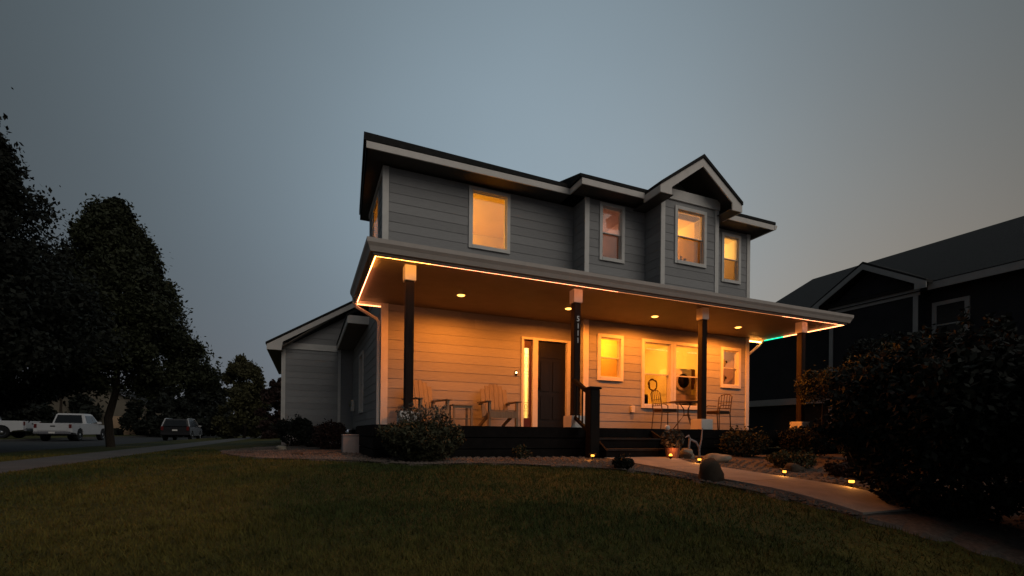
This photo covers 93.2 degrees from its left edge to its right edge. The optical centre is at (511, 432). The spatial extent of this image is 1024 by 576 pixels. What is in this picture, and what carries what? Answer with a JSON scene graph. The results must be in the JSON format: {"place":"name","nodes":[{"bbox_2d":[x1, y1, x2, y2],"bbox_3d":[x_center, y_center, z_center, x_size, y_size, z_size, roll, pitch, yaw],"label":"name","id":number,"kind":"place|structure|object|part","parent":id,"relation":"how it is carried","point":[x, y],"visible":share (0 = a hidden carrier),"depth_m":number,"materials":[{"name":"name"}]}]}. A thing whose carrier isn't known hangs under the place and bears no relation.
{"place":"outdoors","nodes":[
{"label":"outdoors","id":0,"kind":"place"},
{"bbox_2d":[0,434,241,452],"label":"street","id":1,"kind":"structure","parent":0,"point":[15,446],"depth_m":26.79,"materials":[{"name":"grey asphalt"}]},
{"bbox_2d":[0,417,40,437],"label":"pickup truck","id":2,"kind":"object","parent":1,"relation":"on","point":[18,429],"visible":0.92,"depth_m":30.97,"materials":[{"name":"white metal"}]},
{"bbox_2d":[0,278,71,422],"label":"street tree","id":3,"kind":"object","parent":1,"relation":"on","point":[11,402],"visible":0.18,"depth_m":18.62,"materials":[{"name":"green plant"}]},
{"bbox_2d":[0,87,137,394],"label":"street tree","id":4,"kind":"object","parent":1,"relation":"on","point":[56,302],"visible":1,"depth_m":12.81,"materials":[{"name":"green plant"}]},
{"bbox_2d":[33,413,104,440],"bbox_3d":[-29.709,-0.402,32.855,2.240,1.816,5.880,1,0,-21],"label":"pickup truck","id":5,"kind":"object","parent":1,"relation":"on","point":[75,427],"visible":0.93,"depth_m":31.91,"materials":[{"name":"white metal"}]},
{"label":"rear window","id":6,"kind":"part","parent":5,"relation":"part of","materials":[{"name":"black glass"}]},
{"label":"side window","id":7,"kind":"part","parent":5,"relation":"part of","materials":[{"name":"grey glass"}]},
{"bbox_2d":[160,418,201,440],"bbox_3d":[-25.270,-0.267,37.112,2.160,1.636,4.780,1,0,-23],"label":"parked car","id":8,"kind":"object","parent":1,"relation":"on","point":[176,428],"visible":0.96,"depth_m":35.27,"materials":[{"name":"grey metal"}]},
{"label":"rear window","id":9,"kind":"part","parent":8,"relation":"part of","materials":[{"name":"black glass"}]},
{"bbox_2d":[182,383,231,435],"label":"distant tree","id":10,"kind":"object","parent":1,"relation":"on","point":[203,402],"visible":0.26,"depth_m":60.92,"materials":[{"name":"green plant"}]},
{"bbox_2d":[0,436,260,472],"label":"sidewalk","id":11,"kind":"structure","parent":0,"point":[8,466],"depth_m":10.64,"materials":[{"name":"concrete"}]},
{"bbox_2d":[0,432,1023,575],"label":"lawn","id":12,"kind":"structure","parent":0,"point":[251,443],"depth_m":3.55,"materials":[{"name":"green plant"}]},
{"bbox_2d":[0,400,34,420],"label":"distant tree","id":13,"kind":"object","parent":12,"relation":"on","point":[18,418],"visible":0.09,"depth_m":38.07,"materials":[{"name":"green plant"}]},
{"bbox_2d":[23,404,66,435],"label":"bushy tree","id":14,"kind":"object","parent":12,"relation":"on","point":[44,414],"visible":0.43,"depth_m":43.23,"materials":[{"name":"green plant"}]},
{"bbox_2d":[22,383,107,420],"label":"distant tree","id":15,"kind":"object","parent":12,"relation":"on","point":[81,407],"visible":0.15,"depth_m":54.48,"materials":[{"name":"green plant"}]},
{"bbox_2d":[0,435,153,441],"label":"kerb","id":16,"kind":"structure","parent":12,"relation":"on","point":[12,440],"depth_m":33.71,"materials":[{"name":"concrete"}]},
{"bbox_2d":[41,389,162,434],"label":"background house","id":17,"kind":"structure","parent":12,"relation":"on","point":[119,411],"depth_m":56.57,"materials":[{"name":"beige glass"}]},
{"bbox_2d":[113,416,140,434],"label":"garage door","id":18,"kind":"structure","parent":17,"relation":"in","point":[115,422],"depth_m":56.84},
{"bbox_2d":[0,192,241,446],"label":"street tree","id":19,"kind":"object","parent":12,"relation":"on","point":[143,298],"visible":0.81,"depth_m":17.34,"materials":[{"name":"green plant"}]},
{"bbox_2d":[114,399,167,436],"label":"bushy tree","id":20,"kind":"object","parent":12,"relation":"on","point":[131,416],"visible":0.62,"depth_m":53.23,"materials":[{"name":"green plant"}]},
{"bbox_2d":[134,385,189,404],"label":"distant tree","id":21,"kind":"object","parent":12,"relation":"on","point":[163,397],"visible":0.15,"depth_m":66.81,"materials":[{"name":"green plant"}]},
{"bbox_2d":[148,398,203,436],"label":"bushy tree","id":22,"kind":"object","parent":12,"relation":"on","point":[174,408],"visible":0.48,"depth_m":51.44,"materials":[{"name":"green plant"}]},
{"bbox_2d":[182,389,233,416],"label":"distant tree","id":23,"kind":"object","parent":12,"relation":"on","point":[219,401],"visible":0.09,"depth_m":81.05,"materials":[{"name":"green plant"}]},
{"bbox_2d":[196,403,249,437],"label":"bushy tree","id":24,"kind":"object","parent":12,"relation":"on","point":[206,424],"visible":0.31,"depth_m":50.67,"materials":[{"name":"green plant"}]},
{"bbox_2d":[210,353,273,438],"bbox_3d":[-21.023,-2.682,38.208,4.418,7.244,4.898,1,0,-23],"label":"street tree","id":25,"kind":"object","parent":12,"relation":"on","point":[244,404],"visible":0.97,"depth_m":37.33,"materials":[{"name":"green plant"}]},
{"bbox_2d":[250,388,275,428],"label":"distant tree","id":26,"kind":"object","parent":12,"relation":"on","point":[269,413],"visible":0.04,"depth_m":67.72,"materials":[{"name":"green plant"}]},
{"bbox_2d":[254,377,280,438],"bbox_3d":[-16.152,-1.522,33.814,3.175,4.861,3.225,1,0,-13],"label":"tree","id":27,"kind":"object","parent":12,"relation":"on","point":[271,395],"visible":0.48,"depth_m":33.04,"materials":[{"name":"green plant"}]},
{"bbox_2d":[265,131,853,457],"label":"house","id":28,"kind":"structure","parent":12,"relation":"on","point":[590,364],"depth_m":11.35,"materials":[{"name":"grey wood"}]},
{"bbox_2d":[349,400,354,410],"bbox_3d":[-5.238,-0.895,15.787,0.170,0.360,0.280,1,0,-23],"label":"utility meter","id":29,"kind":"object","parent":28,"relation":"attached to","point":[352,404],"visible":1,"depth_m":15.68,"materials":[{"name":"white plastic"}]},
{"bbox_2d":[358,350,363,413],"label":"window","id":30,"kind":"structure","parent":28,"relation":"in","point":[361,356],"depth_m":14.31,"materials":[{"name":"plastic"}]},
{"bbox_2d":[357,256,380,306],"bbox_3d":[-2.422,-2.681,8.771,0.490,0.067,2.898,1,0,-23],"label":"led strip light","id":31,"kind":"object","parent":28,"relation":"attached to","point":[364,284],"visible":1,"depth_m":8.94,"materials":[{"name":"white plastic"}]},
{"bbox_2d":[372,190,378,237],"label":"window","id":32,"kind":"structure","parent":28,"relation":"in","point":[375,228],"depth_m":11.37,"materials":[{"name":"white glass"}]},
{"bbox_2d":[401,380,452,423],"bbox_3d":[-1.798,-0.621,9.926,0.800,0.980,0.990,1,0,-37],"label":"adirondack chair","id":33,"kind":"object","parent":28,"relation":"on","point":[422,393],"visible":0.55,"depth_m":10.11,"materials":[{"name":"beige wood"}]},
{"bbox_2d":[449,404,472,425],"bbox_3d":[-1.090,-0.360,10.248,0.440,0.472,0.396,1,0,-23],"label":"side table","id":34,"kind":"object","parent":28,"relation":"on","point":[466,407],"visible":0.82,"depth_m":10.15,"materials":[{"name":"beige wood"}]},
{"bbox_2d":[468,185,510,253],"bbox_3d":[-0.531,-4.884,11.172,1.010,1.390,0.165,1,0,-23],"label":"window","id":35,"kind":"structure","parent":28,"relation":"in","point":[472,190],"depth_m":11.15,"materials":[{"name":"plastic"}]},
{"bbox_2d":[477,384,521,426],"bbox_3d":[-0.325,-0.606,10.579,0.800,0.980,0.990,1,0,-19],"label":"adirondack chair","id":36,"kind":"object","parent":28,"relation":"on","point":[494,398],"visible":0.95,"depth_m":10.72,"materials":[{"name":"beige wood"}]},
{"bbox_2d":[537,341,565,426],"bbox_3d":[0.959,-1.178,11.817,0.795,2.090,0.124,1,0,-23],"label":"door","id":37,"kind":"structure","parent":28,"relation":"in","point":[551,355],"depth_m":11.83,"materials":[{"name":"black wood"}]},
{"bbox_2d":[375,255,844,324],"bbox_3d":[2.954,-2.650,9.492,10.950,0.022,0.014,1,0,-23],"label":"led strip light","id":38,"kind":"object","parent":28,"relation":"attached to","point":[594,287],"visible":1,"depth_m":8.82,"materials":[{"name":"yellow plastic"}]},
{"bbox_2d":[597,333,623,381],"bbox_3d":[2.373,-1.829,11.797,0.740,1.120,0.165,1,0,-23],"label":"window","id":39,"kind":"structure","parent":28,"relation":"in","point":[620,339],"depth_m":11.80,"materials":[{"name":"plastic"}]},
{"bbox_2d":[599,201,624,263],"bbox_3d":[2.413,-4.854,11.801,0.720,1.390,0.165,1,0,-23],"label":"window","id":40,"kind":"structure","parent":28,"relation":"in","point":[611,246],"depth_m":11.83,"materials":[{"name":"plastic"}]},
{"bbox_2d":[630,406,634,412],"bbox_3d":[2.982,-0.593,11.972,0.110,0.170,0.070,1,0,-23],"label":"outlet cover","id":41,"kind":"object","parent":28,"relation":"attached to","point":[632,408],"visible":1,"depth_m":11.94,"materials":[{"name":"white plastic"}]},
{"bbox_2d":[648,379,656,390],"bbox_3d":[3.682,-1.256,12.652,0.306,0.342,0.058,1,0,-23],"label":"wreath","id":42,"kind":"object","parent":28,"relation":"hanging from","point":[649,384],"visible":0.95,"depth_m":12.61,"materials":[{"name":"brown wood"}]},
{"bbox_2d":[641,338,673,408],"bbox_3d":[3.681,-1.496,12.355,0.990,1.740,0.165,1,0,-23],"label":"window","id":43,"kind":"structure","parent":28,"relation":"in","point":[670,344],"depth_m":12.42,"materials":[{"name":"plastic"}]},
{"bbox_2d":[650,390,677,428],"bbox_3d":[3.561,-0.540,11.364,0.516,0.928,0.446,1,0,-15],"label":"bistro chair","id":44,"kind":"object","parent":28,"relation":"on","point":[661,403],"visible":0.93,"depth_m":11.26,"materials":[{"name":"metal"}]},
{"bbox_2d":[654,409,676,411],"bbox_3d":[3.604,-0.535,11.376,0.400,0.060,0.400,1,0,-15],"label":"seat cushion","id":45,"kind":"object","parent":44,"relation":"on","point":[655,410],"visible":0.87,"depth_m":11.22,"materials":[{"name":"black fabric"}]},
{"bbox_2d":[660,368,694,405],"bbox_3d":[4.591,-0.917,13.462,0.680,1.700,0.670,1,0,-23],"label":"washing machine","id":46,"kind":"object","parent":28,"relation":"in","point":[683,388],"visible":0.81,"depth_m":13.27,"materials":[{"name":"white metal"}]},
{"bbox_2d":[670,400,696,428],"bbox_3d":[4.186,-0.409,11.591,0.810,0.694,0.810,1,0,-23],"label":"bistro table","id":47,"kind":"object","parent":28,"relation":"on","point":[687,402],"visible":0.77,"depth_m":11.52,"materials":[{"name":"metal"}]},
{"bbox_2d":[673,342,697,409],"bbox_3d":[4.602,-1.487,12.746,0.990,1.740,0.165,1,0,-23],"label":"window","id":48,"kind":"structure","parent":28,"relation":"in","point":[676,344],"depth_m":12.63,"materials":[{"name":"plastic"}]},
{"bbox_2d":[674,205,706,268],"bbox_3d":[4.389,-4.829,11.982,1.000,1.400,0.165,1,0,-23],"label":"window","id":49,"kind":"structure","parent":28,"relation":"in","point":[688,251],"depth_m":12.02,"materials":[{"name":"plastic"}]},
{"bbox_2d":[691,369,694,389],"bbox_3d":[5.032,-1.498,13.511,0.200,0.570,0.080,1,0,-23],"label":"towel","id":50,"kind":"object","parent":28,"relation":"hanging from","point":[692,379],"visible":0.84,"depth_m":13.49,"materials":[{"name":"brown fabric"}]},
{"bbox_2d":[706,394,732,429],"bbox_3d":[5.164,-0.524,12.064,0.516,0.928,0.446,1,0,-27],"label":"bistro chair","id":51,"kind":"object","parent":28,"relation":"on","point":[723,405],"visible":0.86,"depth_m":12.05,"materials":[{"name":"metal"}]},
{"bbox_2d":[706,410,729,412],"bbox_3d":[5.124,-0.520,12.044,0.400,0.060,0.400,1,0,-27],"label":"seat cushion","id":52,"kind":"object","parent":51,"relation":"on","point":[717,411],"visible":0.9,"depth_m":11.92,"materials":[{"name":"black fabric"}]},
{"bbox_2d":[720,347,740,388],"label":"window","id":53,"kind":"structure","parent":28,"relation":"in","point":[737,351],"depth_m":13.37,"materials":[{"name":"plastic"}]},
{"bbox_2d":[721,232,740,284],"bbox_3d":[5.992,-4.783,13.323,0.700,1.340,0.165,1,0,-23],"label":"window","id":54,"kind":"structure","parent":28,"relation":"in","point":[730,268],"depth_m":13.37,"materials":[{"name":"plastic"}]},
{"bbox_2d":[750,325,843,342],"bbox_3d":[7.320,-2.591,12.602,0.480,0.052,2.325,1,0,-23],"label":"led strip light","id":55,"kind":"object","parent":28,"relation":"attached to","point":[796,334],"visible":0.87,"depth_m":12.79,"materials":[{"name":"white plastic"}]},
{"bbox_2d":[220,445,1023,565],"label":"gravel bed","id":56,"kind":"object","parent":12,"relation":"on","point":[994,539],"visible":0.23,"depth_m":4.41,"materials":[{"name":"grey gravel"}]},
{"bbox_2d":[274,445,286,449],"bbox_3d":[-5.479,0.369,11.474,0.258,0.156,0.365,1,0,-33],"label":"boulder","id":57,"kind":"object","parent":56,"relation":"on","point":[280,447],"visible":0.69,"depth_m":11.34,"materials":[{"name":"stone"}]},
{"bbox_2d":[276,414,312,445],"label":"shrub","id":58,"kind":"object","parent":56,"relation":"on","point":[286,428],"visible":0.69,"depth_m":14.07,"materials":[{"name":"green plant"}]},
{"bbox_2d":[293,425,327,446],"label":"shrub","id":59,"kind":"object","parent":56,"relation":"on","point":[304,435],"visible":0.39,"depth_m":12.85,"materials":[{"name":"green plant"}]},
{"bbox_2d":[311,418,350,448],"bbox_3d":[-4.214,0.037,11.317,0.917,0.768,0.869,1,0,-23],"label":"shrub","id":60,"kind":"object","parent":56,"relation":"on","point":[328,432],"visible":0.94,"depth_m":11.12,"materials":[{"name":"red plant"}]},
{"bbox_2d":[341,434,360,452],"bbox_3d":[-3.149,0.235,9.454,0.340,0.420,0.420,1,0,-23],"label":"utility box","id":61,"kind":"object","parent":56,"relation":"on","point":[350,443],"visible":0.74,"depth_m":9.27,"materials":[{"name":"grey metal"}]},
{"bbox_2d":[375,409,466,461],"bbox_3d":[-1.302,0.043,7.120,1.330,0.821,1.470,1,0,-23],"label":"shrub","id":62,"kind":"object","parent":56,"relation":"on","point":[417,435],"visible":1,"depth_m":6.82,"materials":[{"name":"green plant"}]},
{"bbox_2d":[395,400,456,457],"bbox_3d":[-1.351,-0.051,7.443,0.954,0.935,0.984,1,0,-23],"label":"wispy plant","id":63,"kind":"object","parent":56,"relation":"on","point":[412,415],"visible":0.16,"depth_m":7.38,"materials":[{"name":"green plant"}]},
{"bbox_2d":[512,443,532,458],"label":"plant","id":64,"kind":"object","parent":56,"relation":"on","point":[518,451],"visible":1,"depth_m":7.83,"materials":[{"name":"green plant"}]},
{"bbox_2d":[611,453,634,468],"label":"plant","id":65,"kind":"object","parent":56,"relation":"on","point":[623,462],"visible":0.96,"depth_m":6.71,"materials":[{"name":"green plant"}]},
{"bbox_2d":[679,452,691,458],"bbox_3d":[3.142,0.427,8.814,0.274,0.168,0.215,1,0,42],"label":"boulder","id":66,"kind":"object","parent":56,"relation":"on","point":[686,455],"visible":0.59,"depth_m":8.72,"materials":[{"name":"stone"}]},
{"bbox_2d":[679,448,694,457],"bbox_3d":[3.244,0.391,9.051,0.347,0.225,0.494,1,0,-5],"label":"boulder","id":67,"kind":"object","parent":56,"relation":"on","point":[690,451],"visible":0.53,"depth_m":8.88,"materials":[{"name":"stone"}]},
{"bbox_2d":[685,428,702,456],"bbox_3d":[3.388,0.187,9.015,0.451,0.564,0.062,1,0,-23],"label":"driftwood ornament","id":68,"kind":"object","parent":56,"relation":"on","point":[695,442],"visible":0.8,"depth_m":9.03,"materials":[{"name":"wood"}]},
{"bbox_2d":[698,457,723,481],"bbox_3d":[2.399,0.468,5.847,0.284,0.349,0.312,1,0,11],"label":"boulder","id":69,"kind":"object","parent":56,"relation":"on","point":[710,469],"visible":0.71,"depth_m":5.72,"materials":[{"name":"stone"}]},
{"bbox_2d":[701,453,731,462],"bbox_3d":[3.523,0.446,8.339,0.491,0.195,0.356,1,0,29],"label":"boulder","id":70,"kind":"object","parent":56,"relation":"on","point":[721,458],"visible":0.62,"depth_m":8.20,"materials":[{"name":"stone"}]},
{"bbox_2d":[714,425,772,456],"bbox_3d":[4.626,0.170,9.678,0.963,0.684,0.958,1,0,-23],"label":"shrub","id":71,"kind":"object","parent":56,"relation":"on","point":[757,443],"visible":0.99,"depth_m":9.50,"materials":[{"name":"green plant"}]},
{"bbox_2d":[779,468,789,475],"bbox_3d":[3.590,0.555,6.376,0.136,0.178,0.136,1,0,-23],"label":"path light","id":72,"kind":"object","parent":56,"relation":"on","point":[784,470],"visible":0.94,"depth_m":6.36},
{"bbox_2d":[765,446,817,468],"bbox_3d":[4.434,0.396,7.615,0.812,0.410,0.779,1,0,-23],"label":"plant","id":73,"kind":"object","parent":56,"relation":"on","point":[778,458],"visible":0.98,"depth_m":7.49,"materials":[{"name":"green plant"}]},
{"bbox_2d":[785,463,804,471],"bbox_3d":[4.154,0.525,7.144,0.311,0.170,0.253,1,0,-39],"label":"boulder","id":74,"kind":"object","parent":56,"relation":"on","point":[792,467],"visible":0.66,"depth_m":7.04,"materials":[{"name":"stone"}]},
{"bbox_2d":[774,418,834,455],"bbox_3d":[6.226,0.107,10.305,1.094,0.851,1.184,1,0,-23],"label":"shrub","id":75,"kind":"object","parent":56,"relation":"on","point":[799,437],"visible":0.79,"depth_m":10.04,"materials":[{"name":"green plant"}]},
{"bbox_2d":[786,360,839,454],"bbox_3d":[7.000,-0.441,10.927,1.157,2.282,1.342,1,0,-23],"label":"tree","id":76,"kind":"object","parent":56,"relation":"on","point":[806,392],"visible":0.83,"depth_m":10.88,"materials":[{"name":"green plant"}]},
{"bbox_2d":[823,454,867,477],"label":"plant","id":77,"kind":"object","parent":56,"relation":"on","point":[839,468],"visible":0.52,"depth_m":6.51,"materials":[{"name":"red plant"}]},
{"bbox_2d":[845,478,857,486],"bbox_3d":[3.936,0.608,5.611,0.136,0.178,0.136,1,0,-23],"label":"path light","id":78,"kind":"object","parent":56,"relation":"on","point":[851,481],"visible":0.9,"depth_m":5.59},
{"bbox_2d":[828,342,902,455],"bbox_3d":[8.343,-0.714,10.546,2.623,2.590,2.454,1,0,8],"label":"tall shrub","id":79,"kind":"object","parent":56,"relation":"on","point":[884,348],"visible":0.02,"depth_m":10.62,"materials":[{"name":"green plant"}]},
{"bbox_2d":[806,312,1023,524],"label":"tall shrub","id":80,"kind":"object","parent":56,"relation":"on","point":[955,412],"visible":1,"depth_m":4.21,"materials":[{"name":"green plant"}]},
{"bbox_2d":[849,306,1022,472],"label":"tall shrub","id":81,"kind":"object","parent":56,"relation":"on","point":[988,324],"visible":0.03,"depth_m":7.26,"materials":[{"name":"green plant"}]},
{"bbox_2d":[823,329,933,407],"bbox_3d":[10.714,-1.141,13.571,3.265,3.422,3.088,1,0,-23],"label":"tall shrub","id":82,"kind":"object","parent":12,"relation":"on","point":[864,348],"visible":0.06,"depth_m":13.46,"materials":[{"name":"green plant"}]},
{"bbox_2d":[749,216,1023,447],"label":"neighbor house","id":83,"kind":"structure","parent":12,"relation":"on","point":[940,284],"depth_m":15.99,"materials":[{"name":"black wood"}]},
{"bbox_2d":[932,296,969,338],"bbox_3d":[12.919,-3.234,14.260,0.050,1.400,0.900,1,0,-23],"label":"window","id":84,"kind":"structure","parent":83,"relation":"in","point":[944,313],"depth_m":14.29,"materials":[{"name":"black glass"}]},
{"bbox_2d":[0,0,1023,430],"label":"sky","id":85,"kind":"structure","parent":0,"point":[867,131],"materials":[{"name":"grey"}]},
{"bbox_2d":[644,394,647,403],"bbox_3d":[3.351,-0.845,12.644,0.344,0.330,0.200,1,0,-23],"label":"basket","id":86,"kind":"object","parent":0,"point":[645,398],"visible":0.25,"depth_m":12.60,"materials":[{"name":"black"}]},
{"bbox_2d":[604,457,918,514],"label":"garden path","id":87,"kind":"structure","parent":0,"point":[860,501],"depth_m":5.42,"materials":[{"name":"concrete"}]},
{"bbox_2d":[660,429,685,457],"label":"potted plant","id":88,"kind":"object","parent":87,"relation":"on","point":[671,440],"visible":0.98,"depth_m":8.46,"materials":[{"name":"green plant"}]}
]}

